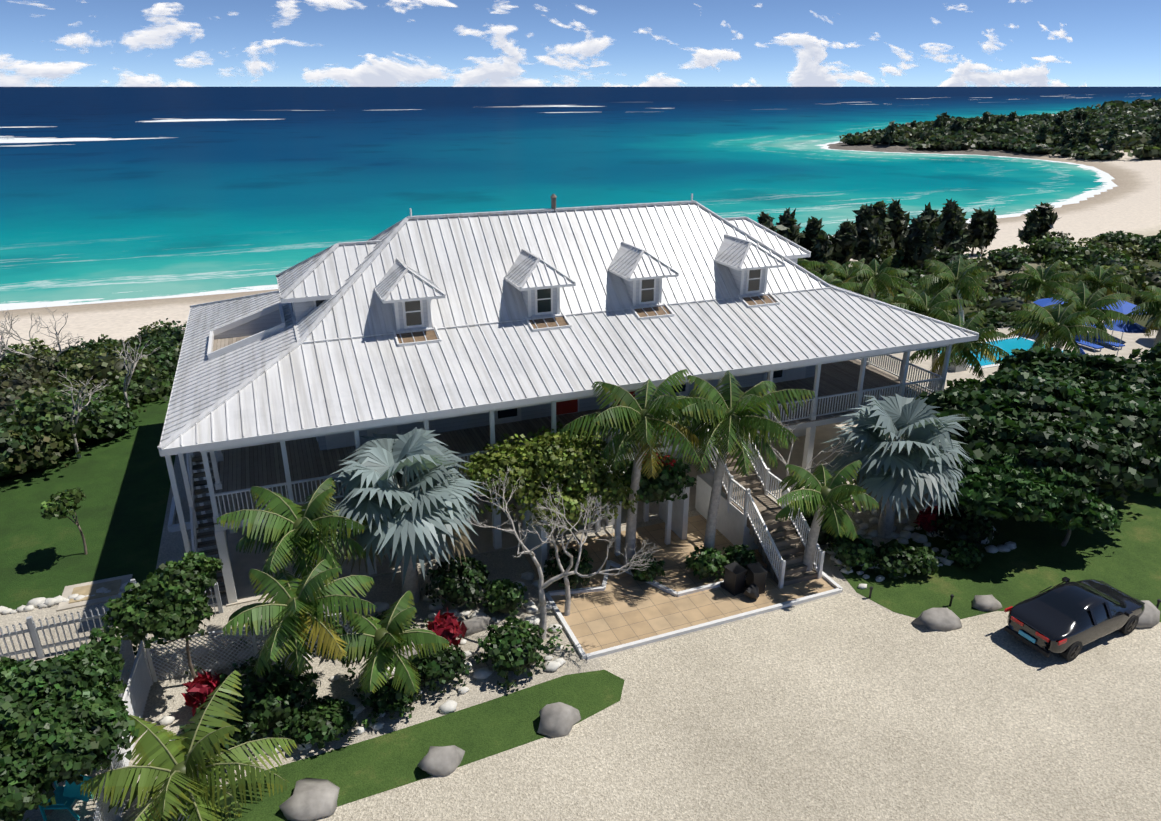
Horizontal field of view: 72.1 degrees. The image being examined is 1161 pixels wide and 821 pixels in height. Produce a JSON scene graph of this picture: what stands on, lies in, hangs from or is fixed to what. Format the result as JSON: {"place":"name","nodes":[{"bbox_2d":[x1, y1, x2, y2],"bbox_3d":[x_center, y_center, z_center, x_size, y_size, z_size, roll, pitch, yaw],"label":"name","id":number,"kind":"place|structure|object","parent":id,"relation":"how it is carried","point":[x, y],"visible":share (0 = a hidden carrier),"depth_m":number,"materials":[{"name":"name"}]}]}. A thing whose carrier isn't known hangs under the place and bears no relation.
{"place":"outdoors","nodes":[
{"label":"outdoors","id":0,"kind":"place"},
{"bbox_2d":[0,371,175,609],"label":"lawn","id":1,"kind":"structure","parent":0,"point":[122,481],"depth_m":30.85,"materials":[{"name":"green plant"}]},
{"bbox_2d":[0,0,1086,86],"bbox_3d":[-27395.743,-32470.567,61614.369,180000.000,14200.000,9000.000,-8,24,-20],"label":"cloud","id":2,"kind":"structure","parent":0,"point":[809,71],"depth_m":67701.99,"materials":[{"name":"white"}]},
{"bbox_2d":[0,87,1160,310],"bbox_3d":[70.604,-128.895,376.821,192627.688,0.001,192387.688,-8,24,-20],"label":"sea","id":3,"kind":"structure","parent":0,"point":[124,193],"depth_m":241.44,"materials":[{"name":"liquid"}]},
{"bbox_2d":[0,133,1160,355],"bbox_3d":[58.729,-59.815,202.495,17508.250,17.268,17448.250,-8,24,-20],"label":"beach","id":4,"kind":"structure","parent":0,"point":[1130,203],"depth_m":117.84,"materials":[{"name":"beige sand"}]},
{"bbox_2d":[0,579,354,820],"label":"fences","id":5,"kind":"object","parent":4,"relation":"on","point":[138,681],"visible":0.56,"depth_m":22.30,"materials":[{"name":"white wood"}]},
{"bbox_2d":[0,355,951,820],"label":"garden sand","id":6,"kind":"structure","parent":4,"relation":"on","point":[166,697],"depth_m":23.83,"materials":[{"name":"beige sand"}]},
{"bbox_2d":[142,670,623,820],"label":"verge grass","id":7,"kind":"structure","parent":6,"relation":"on","point":[372,766],"depth_m":20.23,"materials":[{"name":"green plant"}]},
{"bbox_2d":[165,344,952,606],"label":"house","id":8,"kind":"structure","parent":4,"relation":"on","point":[298,470],"depth_m":29.29,"materials":[{"name":"white paint"}]},
{"bbox_2d":[157,194,978,456],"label":"house roof","id":9,"kind":"structure","parent":8,"relation":"attached to","point":[411,318],"depth_m":30.39,"materials":[{"name":"white metal"}]},
{"bbox_2d":[57,336,1063,659],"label":"kerb","id":10,"kind":"structure","parent":4,"relation":"on","point":[115,584],"depth_m":26.09,"materials":[{"name":"concrete"}]},
{"bbox_2d":[0,502,1159,820],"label":"rocks","id":11,"kind":"object","parent":4,"relation":"on","point":[310,798],"visible":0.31,"depth_m":23.22,"materials":[{"name":"stone"}]},
{"bbox_2d":[0,98,1160,820],"bbox_3d":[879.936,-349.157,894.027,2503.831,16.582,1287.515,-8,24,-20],"label":"foliage leaves","id":12,"kind":"object","parent":4,"relation":"on","point":[1066,460],"visible":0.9,"depth_m":26.42,"materials":[{"name":"green plant"}]},
{"bbox_2d":[0,142,1160,820],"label":"tree trunks","id":13,"kind":"object","parent":4,"relation":"on","point":[410,582],"visible":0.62,"depth_m":25.94,"materials":[{"name":"plant"}]},
{"bbox_2d":[0,101,1160,820],"bbox_3d":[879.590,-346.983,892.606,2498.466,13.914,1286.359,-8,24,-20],"label":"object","id":14,"kind":"object","parent":4,"relation":"on","point":[380,633],"visible":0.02,"depth_m":34.34,"materials":[{"name":"green plant"}]},
{"bbox_2d":[524,515,835,653],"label":"patio","id":15,"kind":"structure","parent":4,"relation":"on","point":[623,608],"depth_m":26.11,"materials":[{"name":"tile"}]},
{"bbox_2d":[839,471,1160,621],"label":"verge grass","id":16,"kind":"structure","parent":4,"relation":"on","point":[1125,558],"depth_m":27.64,"materials":[{"name":"green plant"}]},
{"bbox_2d":[885,319,1157,389],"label":"pool deck","id":17,"kind":"structure","parent":4,"relation":"on","point":[1130,341],"depth_m":50.55,"materials":[{"name":"concrete"}]},
{"bbox_2d":[39,297,1160,820],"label":"outdoor furniture","id":18,"kind":"object","parent":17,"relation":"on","point":[735,583],"visible":0.46,"depth_m":26.05,"materials":[{"name":"blue plastic"}]},
{"bbox_2d":[0,0,1160,86],"label":"sky","id":19,"kind":"structure","parent":0,"point":[1115,43],"materials":[{"name":"blue"}]},
{"bbox_2d":[312,593,1160,820],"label":"gravel lot","id":20,"kind":"structure","parent":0,"point":[846,707],"depth_m":20.42,"materials":[{"name":"beige gravel"}]},
{"bbox_2d":[1004,577,1144,660],"bbox_3d":[15.101,6.072,24.224,4.560,1.422,2.100,-11,24,-24],"label":"car","id":21,"kind":"object","parent":20,"relation":"on","point":[1067,620],"visible":1,"depth_m":23.51,"materials":[{"name":"black paint"}]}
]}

